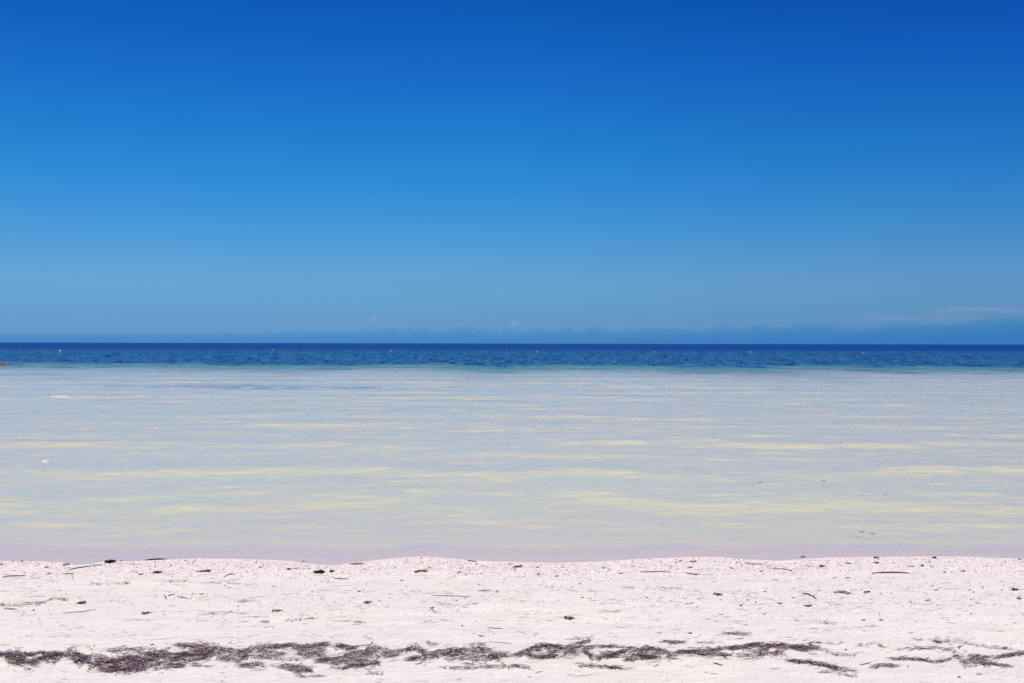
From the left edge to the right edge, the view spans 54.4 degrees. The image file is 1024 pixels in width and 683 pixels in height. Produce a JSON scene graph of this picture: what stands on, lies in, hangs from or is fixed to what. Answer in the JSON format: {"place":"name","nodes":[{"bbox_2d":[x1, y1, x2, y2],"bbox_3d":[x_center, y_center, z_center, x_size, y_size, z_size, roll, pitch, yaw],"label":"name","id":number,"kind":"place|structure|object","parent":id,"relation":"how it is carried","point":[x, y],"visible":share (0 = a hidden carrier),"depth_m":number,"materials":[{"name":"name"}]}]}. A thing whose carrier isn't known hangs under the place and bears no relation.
{"place":"outdoors","nodes":[
{"label":"outdoors","id":0,"kind":"place"},
{"bbox_2d":[0,364,1023,682],"bbox_3d":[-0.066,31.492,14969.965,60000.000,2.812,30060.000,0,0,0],"label":"beach","id":1,"kind":"structure","parent":0,"point":[190,530],"depth_m":9.05,"materials":[{"name":"white sand"}]},
{"bbox_2d":[0,647,72,671],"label":"seagrass heap","id":2,"kind":"object","parent":1,"relation":"on","point":[11,654],"visible":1,"depth_m":5.14,"materials":[{"name":"grey plant"}]},
{"bbox_2d":[6,597,68,605],"bbox_3d":[-2.969,1.629,6.231,0.346,0.021,0.145,0,0,-38],"label":"seagrass strand","id":3,"kind":"object","parent":1,"relation":"on","point":[37,601],"visible":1,"depth_m":6.23},
{"bbox_2d":[104,559,116,563],"bbox_3d":[-2.994,1.640,7.423,0.087,0.025,0.099,0,0,-39],"label":"seaweed clump","id":4,"kind":"object","parent":1,"relation":"on","point":[110,561],"visible":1,"depth_m":7.42,"materials":[{"name":"black plant"}]},
{"bbox_2d":[100,645,149,652],"bbox_3d":[-2.029,1.624,5.257,0.291,0.022,0.104,0,0,0],"label":"seagrass wisp","id":5,"kind":"object","parent":1,"relation":"on","point":[116,649],"visible":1,"depth_m":5.26,"materials":[{"name":"grey plant"}]},
{"bbox_2d":[65,643,221,675],"bbox_3d":[-1.947,1.631,5.119,0.865,0.032,0.490,0,0,0],"label":"seagrass heap","id":6,"kind":"object","parent":1,"relation":"on","point":[132,664],"visible":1,"depth_m":5.10,"materials":[{"name":"grey plant"}]},
{"bbox_2d":[174,639,219,650],"bbox_3d":[-1.687,1.627,5.346,0.269,0.022,0.207,0,0,43],"label":"seagrass mat","id":7,"kind":"object","parent":1,"relation":"on","point":[188,644],"visible":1,"depth_m":5.33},
{"bbox_2d":[187,643,257,667],"bbox_3d":[-1.483,1.628,5.189,0.326,0.028,0.405,0,0,0],"label":"seagrass tangle","id":8,"kind":"object","parent":1,"relation":"on","point":[225,649],"visible":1,"depth_m":5.19,"materials":[{"name":"grey plant"}]},
{"bbox_2d":[234,659,277,669],"bbox_3d":[-1.295,1.632,5.016,0.212,0.022,0.156,0,0,28],"label":"seagrass patch","id":9,"kind":"object","parent":1,"relation":"on","point":[248,665],"visible":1,"depth_m":5.01,"materials":[{"name":"grey plant"}]},
{"bbox_2d":[247,641,336,659],"bbox_3d":[-1.164,1.632,5.264,0.473,0.027,0.353,0,0,0],"label":"seagrass heap","id":10,"kind":"object","parent":1,"relation":"on","point":[297,644],"visible":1,"depth_m":5.29,"materials":[{"name":"grey plant"}]},
{"bbox_2d":[276,663,315,673],"bbox_3d":[-1.081,1.631,4.997,0.255,0.026,0.152,0,0,37],"label":"seagrass patch","id":11,"kind":"object","parent":1,"relation":"on","point":[292,665],"visible":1,"depth_m":4.98,"materials":[{"name":"grey plant"}]},
{"bbox_2d":[294,673,323,677],"bbox_3d":[-0.987,1.633,4.875,0.163,0.018,0.042,0,0,-5],"label":"seagrass wisp","id":12,"kind":"object","parent":1,"relation":"on","point":[307,676],"visible":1,"depth_m":4.87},
{"bbox_2d":[312,569,324,573],"bbox_3d":[-1.377,1.644,7.107,0.096,0.030,0.062,0,0,0],"label":"seaweed clump","id":13,"kind":"object","parent":1,"relation":"on","point":[320,571],"visible":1,"depth_m":7.10,"materials":[{"name":"black plant"}]},
{"bbox_2d":[334,642,365,651],"bbox_3d":[-0.885,1.637,5.342,0.209,0.022,0.144,0,0,18],"label":"seagrass clump","id":14,"kind":"object","parent":1,"relation":"on","point":[341,645],"visible":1,"depth_m":5.33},
{"bbox_2d":[311,642,407,669],"bbox_3d":[-0.777,1.634,5.168,0.483,0.029,0.407,0,0,-43],"label":"seagrass heap","id":15,"kind":"object","parent":1,"relation":"on","point":[346,658],"visible":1,"depth_m":5.13,"materials":[{"name":"grey plant"}]},
{"bbox_2d":[393,642,510,667],"bbox_3d":[-0.294,1.639,5.242,0.679,0.032,0.469,0,0,0],"label":"seagrass heap","id":16,"kind":"object","parent":1,"relation":"on","point":[452,649],"visible":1,"depth_m":5.22,"materials":[{"name":"grey plant"}]},
{"bbox_2d":[439,662,520,670],"bbox_3d":[-0.165,1.635,5.002,0.427,0.025,0.109,0,0,0],"label":"seagrass strand","id":17,"kind":"object","parent":1,"relation":"on","point":[466,666],"visible":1,"depth_m":5.01},
{"bbox_2d":[0,562,1023,682],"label":"seagrass litter","id":18,"kind":"object","parent":1,"relation":"on","point":[517,601],"visible":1,"depth_m":6.23,"materials":[{"name":"grey plant"}]},
{"bbox_2d":[515,664,529,668],"bbox_3d":[0.047,1.631,5.018,0.120,0.020,0.056,0,0,14],"label":"seagrass wisp","id":19,"kind":"object","parent":1,"relation":"on","point":[522,665],"visible":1,"depth_m":5.01,"materials":[{"name":"grey plant"}]},
{"bbox_2d":[511,636,597,662],"bbox_3d":[0.255,1.639,5.327,0.372,0.030,0.575,0,0,29],"label":"seagrass heap","id":20,"kind":"object","parent":1,"relation":"on","point":[550,645],"visible":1,"depth_m":5.30,"materials":[{"name":"grey plant"}]},
{"bbox_2d":[576,663,629,669],"bbox_3d":[0.465,1.635,5.011,0.335,0.023,0.083,0,0,14],"label":"seagrass strand","id":21,"kind":"object","parent":1,"relation":"on","point":[605,665],"visible":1,"depth_m":5.01},
{"bbox_2d":[599,643,624,647],"bbox_3d":[0.543,1.643,5.378,0.190,0.022,0.084,0,0,0],"label":"seagrass wisp","id":22,"kind":"object","parent":1,"relation":"on","point":[606,646],"visible":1,"depth_m":5.37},
{"bbox_2d":[584,645,682,665],"bbox_3d":[0.641,1.636,5.215,0.546,0.029,0.381,0,0,0],"label":"seagrass heap","id":23,"kind":"object","parent":1,"relation":"on","point":[621,651],"visible":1,"depth_m":5.22,"materials":[{"name":"grey plant"}]},
{"bbox_2d":[658,638,686,644],"bbox_3d":[0.889,1.638,5.438,0.157,0.018,0.106,0,0,-12],"label":"seagrass wisp","id":24,"kind":"object","parent":1,"relation":"on","point":[664,640],"visible":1,"depth_m":5.44,"materials":[{"name":"grey plant"}]},
{"bbox_2d":[722,630,752,634],"bbox_3d":[1.255,1.637,5.606,0.188,0.021,0.115,0,0,0],"label":"seagrass tuft","id":25,"kind":"object","parent":1,"relation":"on","point":[736,632],"visible":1,"depth_m":5.59,"materials":[{"name":"grey plant"}]},
{"bbox_2d":[671,641,819,660],"bbox_3d":[1.262,1.637,5.272,0.857,0.028,0.312,0,0,-14],"label":"seagrass heap","id":26,"kind":"object","parent":1,"relation":"on","point":[770,645],"visible":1,"depth_m":5.30,"materials":[{"name":"grey plant"}]},
{"bbox_2d":[797,640,842,644],"bbox_3d":[1.681,1.641,5.433,0.275,0.019,0.106,0,0,0],"label":"seagrass strand","id":27,"kind":"object","parent":1,"relation":"on","point":[822,642],"visible":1,"depth_m":5.43},
{"bbox_2d":[784,659,858,672],"bbox_3d":[1.573,1.636,5.055,0.381,0.024,0.137,0,0,31],"label":"seagrass strand","id":28,"kind":"object","parent":1,"relation":"on","point":[821,663],"visible":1,"depth_m":5.06},
{"bbox_2d":[816,647,859,656],"bbox_3d":[1.714,1.638,5.275,0.297,0.020,0.133,0,0,27],"label":"seagrass strand","id":29,"kind":"object","parent":1,"relation":"on","point":[821,648],"visible":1,"depth_m":5.25},
{"bbox_2d":[820,670,857,676],"bbox_3d":[1.599,1.638,4.914,0.210,0.018,0.062,0,0,25],"label":"seagrass wisp","id":30,"kind":"object","parent":1,"relation":"on","point":[825,671],"visible":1,"depth_m":4.93,"materials":[{"name":"grey plant"}]},
{"bbox_2d":[835,590,853,593],"bbox_3d":[2.173,1.645,6.525,0.090,0.015,0.114,0,0,-36],"label":"seaweed clump","id":31,"kind":"object","parent":1,"relation":"on","point":[842,591],"visible":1,"depth_m":6.53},
{"bbox_2d":[867,663,898,669],"bbox_3d":[1.889,1.638,5.036,0.185,0.019,0.086,0,0,0],"label":"seagrass wisp","id":32,"kind":"object","parent":1,"relation":"on","point":[878,665],"visible":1,"depth_m":5.04,"materials":[{"name":"grey plant"}]},
{"bbox_2d":[873,571,908,572],"bbox_3d":[2.709,1.653,7.126,0.274,0.013,0.016,0,0,-3],"label":"driftwood stick","id":33,"kind":"object","parent":1,"relation":"on","point":[890,572],"visible":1,"depth_m":7.12,"materials":[{"name":"white wood"}]},
{"bbox_2d":[888,655,952,662],"bbox_3d":[2.117,1.639,5.145,0.360,0.021,0.122,0,0,0],"label":"seagrass strand","id":34,"kind":"object","parent":1,"relation":"on","point":[913,659],"visible":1,"depth_m":5.14},
{"bbox_2d":[897,645,961,651],"bbox_3d":[2.235,1.642,5.351,0.431,0.024,0.105,0,0,0],"label":"seagrass strand","id":35,"kind":"object","parent":1,"relation":"on","point":[948,648],"visible":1,"depth_m":5.34},
{"bbox_2d":[911,638,1009,649],"bbox_3d":[2.455,1.643,5.424,0.532,0.023,0.109,0,0,26],"label":"seagrass tangle","id":36,"kind":"object","parent":1,"relation":"on","point":[938,641],"visible":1,"depth_m":5.45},
{"bbox_2d":[952,649,1023,668],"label":"seagrass tangle","id":37,"kind":"object","parent":1,"relation":"on","point":[1010,654],"visible":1,"depth_m":5.16,"materials":[{"name":"grey plant"}]},
{"bbox_2d":[0,342,1023,540],"bbox_3d":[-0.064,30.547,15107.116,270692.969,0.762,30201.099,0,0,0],"label":"sea water","id":38,"kind":"structure","parent":0,"point":[942,359],"depth_m":42.33,"materials":[{"name":"blue liquid"}]},
{"bbox_2d":[0,556,1023,633],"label":"shell gravel","id":39,"kind":"structure","parent":0,"point":[375,569],"depth_m":7.21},
{"bbox_2d":[0,0,1023,344],"label":"sky","id":40,"kind":"structure","parent":0,"point":[172,171],"materials":[{"name":"blue"}]}
]}

